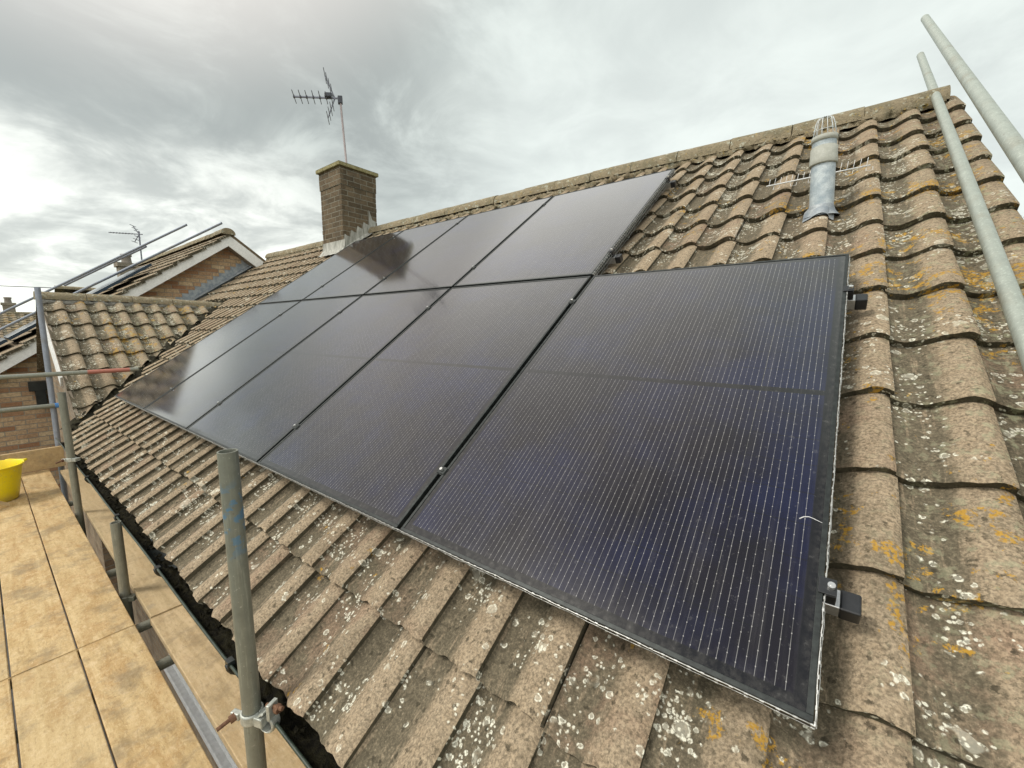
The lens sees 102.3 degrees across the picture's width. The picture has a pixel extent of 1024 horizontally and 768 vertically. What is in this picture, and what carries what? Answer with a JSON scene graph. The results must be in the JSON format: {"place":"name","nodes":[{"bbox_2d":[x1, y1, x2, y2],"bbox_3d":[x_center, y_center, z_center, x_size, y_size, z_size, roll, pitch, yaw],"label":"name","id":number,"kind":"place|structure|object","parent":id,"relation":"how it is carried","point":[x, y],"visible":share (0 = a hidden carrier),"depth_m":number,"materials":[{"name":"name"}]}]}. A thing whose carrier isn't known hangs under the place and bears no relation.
{"place":"outdoors","nodes":[
{"label":"outdoors","id":0,"kind":"place"},
{"bbox_2d":[0,297,35,337],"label":"distant house","id":1,"kind":"structure","parent":0,"point":[10,316],"depth_m":22.13,"materials":[{"name":"tile"}]},
{"bbox_2d":[8,286,51,287],"bbox_3d":[-15.382,-3.832,15.665,0.023,0.732,23.001,6,10,37],"label":"overhead cable","id":2,"kind":"object","parent":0,"point":[25,286],"visible":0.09,"depth_m":14.05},
{"bbox_2d":[0,555,115,767],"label":"gap","id":3,"kind":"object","parent":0,"point":[18,749],"depth_m":4.39,"materials":[{"name":"black"}]},
{"bbox_2d":[54,254,139,293],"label":"distant house","id":4,"kind":"structure","parent":0,"point":[124,263],"depth_m":13.90,"materials":[{"name":"brick"}]},
{"bbox_2d":[108,224,142,259],"bbox_3d":[-13.251,-4.156,14.286,0.936,2.600,0.398,-3,8,-19],"label":"tv aerial","id":5,"kind":"object","parent":4,"relation":"attached to","point":[138,234],"visible":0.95,"depth_m":14.25,"materials":[{"name":"silver metal"}]},
{"bbox_2d":[216,448,266,767],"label":"scaffold pole","id":6,"kind":"object","parent":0,"point":[228,463],"visible":0.95,"depth_m":1.14,"materials":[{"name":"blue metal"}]},
{"bbox_2d":[216,697,283,733],"bbox_3d":[-0.745,0.951,1.200,0.197,0.094,0.074,0,8,0],"label":"scaffold coupler","id":7,"kind":"object","parent":6,"relation":"attached to","point":[266,718],"visible":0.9,"depth_m":1.18,"materials":[{"name":"metal"}]},
{"bbox_2d":[0,0,1023,311],"label":"sky","id":8,"kind":"structure","parent":0,"point":[156,117],"materials":[{"name":"grey"}]},
{"bbox_2d":[916,52,1023,370],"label":"scaffold pole","id":9,"kind":"object","parent":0,"point":[1009,293],"visible":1,"depth_m":1.57,"materials":[{"name":"metal"}]},
{"bbox_2d":[921,14,1023,182],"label":"scaffold pole","id":10,"kind":"object","parent":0,"point":[1006,134],"visible":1,"depth_m":1.67,"materials":[{"name":"metal"}]},
{"label":"ground","id":11,"kind":"structure","parent":0,"visible":0},
{"bbox_2d":[0,228,265,553],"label":"neighbouring house","id":12,"kind":"structure","parent":11,"relation":"on","point":[199,268],"depth_m":7.48,"materials":[{"name":"brick"}]},
{"bbox_2d":[0,338,7,344],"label":"solar panel","id":13,"kind":"object","parent":12,"relation":"attached to","point":[2,340],"visible":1,"depth_m":6.44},
{"bbox_2d":[3,320,35,339],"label":"solar panel","id":14,"kind":"object","parent":12,"relation":"attached to","point":[21,330],"visible":0.36,"depth_m":6.68,"materials":[{"name":"glass"}]},
{"bbox_2d":[0,224,187,314],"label":"scaffold pole","id":15,"kind":"object","parent":12,"relation":"on","point":[97,267],"visible":1,"depth_m":8.98,"materials":[{"name":"metal"}]},
{"bbox_2d":[64,246,146,285],"bbox_3d":[-9.071,-2.636,9.200,1.844,0.905,0.048,0,8,-4],"label":"scaffold pole","id":16,"kind":"object","parent":12,"relation":"on","point":[106,265],"visible":0.71,"depth_m":9.18,"materials":[{"name":"metal"}]},
{"bbox_2d":[0,222,222,330],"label":"scaffold pole","id":17,"kind":"object","parent":12,"relation":"attached to","point":[124,269],"visible":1,"depth_m":8.47,"materials":[{"name":"metal"}]},
{"bbox_2d":[86,264,151,293],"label":"solar panel","id":18,"kind":"object","parent":12,"relation":"attached to","point":[111,283],"visible":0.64,"depth_m":7.60,"materials":[{"name":"glass"}]},
{"bbox_2d":[33,85,1023,767],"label":"brick house","id":19,"kind":"structure","parent":11,"relation":"on","point":[379,645],"depth_m":1.28,"materials":[{"name":"concrete"}]},
{"bbox_2d":[57,392,86,536],"bbox_3d":[-3.602,0.796,3.394,0.048,1.469,0.048,6,10,37],"label":"scaffold pole","id":20,"kind":"object","parent":19,"relation":"attached to","point":[69,450],"visible":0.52,"depth_m":3.36,"materials":[{"name":"metal"}]},
{"bbox_2d":[56,457,80,463],"bbox_3d":[-3.612,0.619,3.362,0.143,0.034,0.068,-3,8,-20],"label":"scaffold coupler","id":21,"kind":"object","parent":20,"relation":"attached to","point":[75,459],"visible":0.98,"depth_m":3.35,"materials":[{"name":"metal"}]},
{"bbox_2d":[60,468,181,618],"bbox_3d":[-3.323,1.091,3.408,3.733,0.045,0.230,6,10,37],"label":"scaffold board","id":22,"kind":"object","parent":20,"relation":"on","point":[153,592],"visible":0.38,"depth_m":2.73,"materials":[{"name":"beige wood"}]},
{"bbox_2d":[2,568,116,613],"bbox_3d":[-2.868,1.278,2.353,0.048,0.048,1.500,6,10,37],"label":"scaffold pole","id":23,"kind":"object","parent":22,"relation":"attached to","point":[111,573],"depth_m":2.67,"materials":[{"name":"metal"}]},
{"bbox_2d":[0,593,9,681],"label":"scaffold board","id":24,"kind":"object","parent":23,"relation":"on","point":[4,671],"visible":0.96,"depth_m":1.95,"materials":[{"name":"beige wood"}]},
{"bbox_2d":[0,481,76,677],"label":"scaffold board","id":25,"kind":"object","parent":23,"relation":"on","point":[38,632],"visible":0.81,"depth_m":2.36,"materials":[{"name":"beige wood"}]},
{"bbox_2d":[0,458,27,501],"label":"rubber tub","id":26,"kind":"object","parent":25,"relation":"on","point":[10,476],"visible":0.99,"depth_m":3.65,"materials":[{"name":"yellow rubber"}]},
{"bbox_2d":[0,446,65,472],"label":"toe board","id":27,"kind":"object","parent":25,"relation":"on","point":[44,458],"visible":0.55,"depth_m":4.43,"materials":[{"name":"beige wood"}]},
{"bbox_2d":[11,619,151,688],"bbox_3d":[-2.234,1.342,1.869,0.048,0.048,1.500,6,10,37],"label":"scaffold pole","id":28,"kind":"object","parent":22,"relation":"attached to","point":[143,626],"depth_m":2.19,"materials":[{"name":"metal"}]},
{"bbox_2d":[15,655,174,743],"bbox_3d":[-1.917,1.375,1.627,0.048,0.048,1.500,6,10,37],"label":"scaffold pole","id":29,"kind":"object","parent":19,"relation":"attached to","point":[165,662],"depth_m":1.95,"materials":[{"name":"metal"}]},
{"bbox_2d":[0,678,18,767],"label":"scaffold board","id":30,"kind":"object","parent":29,"relation":"on","point":[8,752],"visible":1,"depth_m":1.57,"materials":[{"name":"beige wood"}]},
{"bbox_2d":[10,649,114,767],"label":"scaffold board","id":31,"kind":"object","parent":29,"relation":"on","point":[58,722],"visible":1,"depth_m":1.61,"materials":[{"name":"beige wood"}]},
{"bbox_2d":[78,624,212,767],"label":"scaffold board","id":32,"kind":"object","parent":29,"relation":"on","point":[145,723],"visible":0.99,"depth_m":1.66,"materials":[{"name":"beige wood"}]},
{"bbox_2d":[150,605,305,767],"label":"scaffold board","id":33,"kind":"object","parent":29,"relation":"on","point":[209,679],"visible":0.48,"depth_m":1.78,"materials":[{"name":"beige wood"}]},
{"bbox_2d":[163,664,237,767],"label":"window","id":34,"kind":"structure","parent":19,"relation":"in","point":[213,742],"depth_m":2.99,"materials":[{"name":"plastic"}]},
{"bbox_2d":[291,67,346,162],"bbox_3d":[-3.022,-4.107,6.526,0.748,1.459,0.440,-2,8,-18],"label":"tv aerial","id":35,"kind":"object","parent":19,"relation":"attached to","point":[328,95],"visible":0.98,"depth_m":6.52,"materials":[{"name":"metal"}]},
{"bbox_2d":[320,248,622,286],"bbox_3d":[-1.189,-0.977,3.943,4.690,0.090,0.078,6,10,37],"label":"mounting rail","id":36,"kind":"object","parent":19,"relation":"attached to","point":[617,258],"visible":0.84,"depth_m":2.54,"materials":[{"name":"metal"}]},
{"bbox_2d":[258,230,403,303],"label":"solar panel","id":37,"kind":"object","parent":36,"relation":"attached to","point":[305,285],"visible":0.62,"depth_m":5.22,"materials":[{"name":"black glass"}]},
{"bbox_2d":[303,216,466,299],"bbox_3d":[-1.383,-1.412,4.613,1.134,1.003,1.410,6,10,37],"label":"solar panel","id":38,"kind":"object","parent":36,"relation":"attached to","point":[364,275],"visible":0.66,"depth_m":4.51,"materials":[{"name":"black glass"}]},
{"bbox_2d":[365,196,552,294],"bbox_3d":[-0.469,-1.319,3.914,1.134,1.003,1.410,6,10,37],"label":"solar panel","id":39,"kind":"object","parent":36,"relation":"attached to","point":[451,257],"visible":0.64,"depth_m":3.79,"materials":[{"name":"black glass"}]},
{"bbox_2d":[454,168,673,286],"bbox_3d":[0.445,-1.225,3.216,1.134,1.003,1.410,6,10,37],"label":"solar panel","id":40,"kind":"object","parent":36,"relation":"attached to","point":[578,233],"visible":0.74,"depth_m":3.07,"materials":[{"name":"black glass"}]},
{"bbox_2d":[592,169,675,274],"bbox_3d":[0.897,-1.169,2.861,0.025,1.001,1.402,6,10,37],"label":"guard","id":41,"kind":"object","parent":40,"relation":"attached to","point":[619,247],"visible":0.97,"depth_m":2.77,"materials":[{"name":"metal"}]},
{"bbox_2d":[170,388,861,623],"bbox_3d":[-1.605,0.214,2.605,5.844,0.090,0.078,6,10,37],"label":"mounting rail","id":42,"kind":"object","parent":19,"relation":"attached to","point":[844,605],"visible":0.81,"depth_m":0.85,"materials":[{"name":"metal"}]},
{"bbox_2d":[115,301,299,410],"bbox_3d":[-3.156,-0.379,4.337,1.134,1.003,1.410,6,10,37],"label":"solar panel","id":43,"kind":"object","parent":42,"relation":"attached to","point":[154,385],"visible":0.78,"depth_m":4.23,"materials":[{"name":"black glass"}]},
{"bbox_2d":[115,396,815,729],"bbox_3d":[-1.754,0.359,2.448,5.747,0.014,0.010,6,10,37],"label":"guard","id":44,"kind":"object","parent":43,"relation":"attached to","point":[811,726],"visible":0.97,"depth_m":1.00,"materials":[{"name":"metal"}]},
{"bbox_2d":[144,296,360,428],"bbox_3d":[-2.242,-0.285,3.639,1.134,1.003,1.410,6,10,37],"label":"solar panel","id":45,"kind":"object","parent":42,"relation":"attached to","point":[191,400],"visible":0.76,"depth_m":3.52,"materials":[{"name":"black glass"}]},
{"bbox_2d":[186,288,449,463],"bbox_3d":[-1.328,-0.192,2.941,1.134,1.003,1.410,6,10,37],"label":"solar panel","id":46,"kind":"object","parent":42,"relation":"attached to","point":[258,416],"visible":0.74,"depth_m":2.79,"materials":[{"name":"black glass"}]},
{"bbox_2d":[257,276,591,531],"bbox_3d":[-0.414,-0.099,2.242,1.134,1.003,1.410,6,10,37],"label":"solar panel","id":47,"kind":"object","parent":42,"relation":"attached to","point":[385,434],"visible":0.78,"depth_m":2.04,"materials":[{"name":"black glass"}]},
{"bbox_2d":[400,254,848,725],"bbox_3d":[0.500,-0.005,1.544,1.134,1.003,1.410,6,10,37],"label":"solar panel","id":48,"kind":"object","parent":42,"relation":"attached to","point":[645,458],"visible":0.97,"depth_m":1.24,"materials":[{"name":"black glass"}]},
{"bbox_2d":[814,256,850,728],"bbox_3d":[0.942,0.040,1.187,0.007,0.978,1.386,6,10,37],"label":"guard","id":49,"kind":"object","parent":48,"relation":"attached to","point":[823,619],"visible":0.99,"depth_m":0.92,"materials":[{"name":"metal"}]},
{"bbox_2d":[392,175,676,237],"bbox_3d":[-0.585,-1.770,4.629,4.690,0.090,0.078,6,10,37],"label":"mounting rail","id":50,"kind":"object","parent":19,"relation":"attached to","point":[672,184],"visible":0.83,"depth_m":3.23,"materials":[{"name":"metal"}]},
{"bbox_2d":[278,285,867,315],"bbox_3d":[-1.020,-0.553,3.268,5.844,0.090,0.078,6,10,37],"label":"mounting rail","id":51,"kind":"object","parent":19,"relation":"attached to","point":[857,302],"visible":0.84,"depth_m":1.51,"materials":[{"name":"metal"}]},
{"bbox_2d":[766,157,872,189],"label":"spikes","id":52,"kind":"object","parent":19,"relation":"on","point":[769,185],"visible":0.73,"depth_m":2.47,"materials":[{"name":"silver metal"}]},
{"bbox_2d":[802,115,839,221],"bbox_3d":[1.672,-1.141,2.201,0.163,0.545,0.167,6,10,37],"label":"vent pipe","id":53,"kind":"object","parent":19,"relation":"on","point":[823,162],"visible":0.98,"depth_m":2.17,"materials":[{"name":"lead"},{"name":"metal wire"}]},
{"bbox_3d":[-4.278,1.134,3.430,0.048,0.048,1.500,6,10,37],"label":"scaffold pole","id":54,"kind":"object","parent":19,"relation":"attached to","visible":0},
{"bbox_2d":[21,469,134,648],"bbox_3d":[-3.555,1.115,3.233,3.899,0.044,0.209,6,10,37],"label":"scaffold board","id":55,"kind":"object","parent":54,"relation":"on","point":[94,607],"visible":0.91,"depth_m":2.63,"materials":[{"name":"beige wood"}]},
{"bbox_2d":[110,520,134,623],"bbox_3d":[-2.257,1.224,2.406,0.048,0.882,0.048,6,10,37],"label":"scaffold pole","id":56,"kind":"object","parent":55,"relation":"attached to","point":[120,558],"visible":0.56,"depth_m":2.37,"materials":[{"name":"metal"}]},
{"bbox_2d":[119,593,136,602],"bbox_3d":[-2.267,1.252,2.400,0.143,0.034,0.068,-4,9,-28],"label":"scaffold coupler","id":57,"kind":"object","parent":56,"relation":"attached to","point":[131,597],"visible":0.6,"depth_m":2.40,"materials":[{"name":"metal"}]},
{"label":"scaffold coupler","id":58,"kind":"object","parent":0,"visible":0},
{"bbox_2d":[34,287,68,501],"bbox_3d":[-5.047,0.320,4.545,0.089,2.709,0.048,-1,8,-4],"label":"scaffold pole","id":59,"kind":"object","parent":58,"relation":"attached to","point":[46,358],"visible":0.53,"depth_m":4.48,"materials":[{"name":"metal"}]},
{"bbox_2d":[0,403,58,412],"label":"scaffold pole","id":60,"kind":"object","parent":59,"relation":"attached to","point":[26,408],"visible":0.9,"depth_m":4.35,"materials":[{"name":"metal"}]},
{"bbox_2d":[0,367,138,379],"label":"scaffold pole","id":61,"kind":"object","parent":59,"relation":"attached to","point":[45,374],"visible":1,"depth_m":4.55,"materials":[{"name":"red metal"}]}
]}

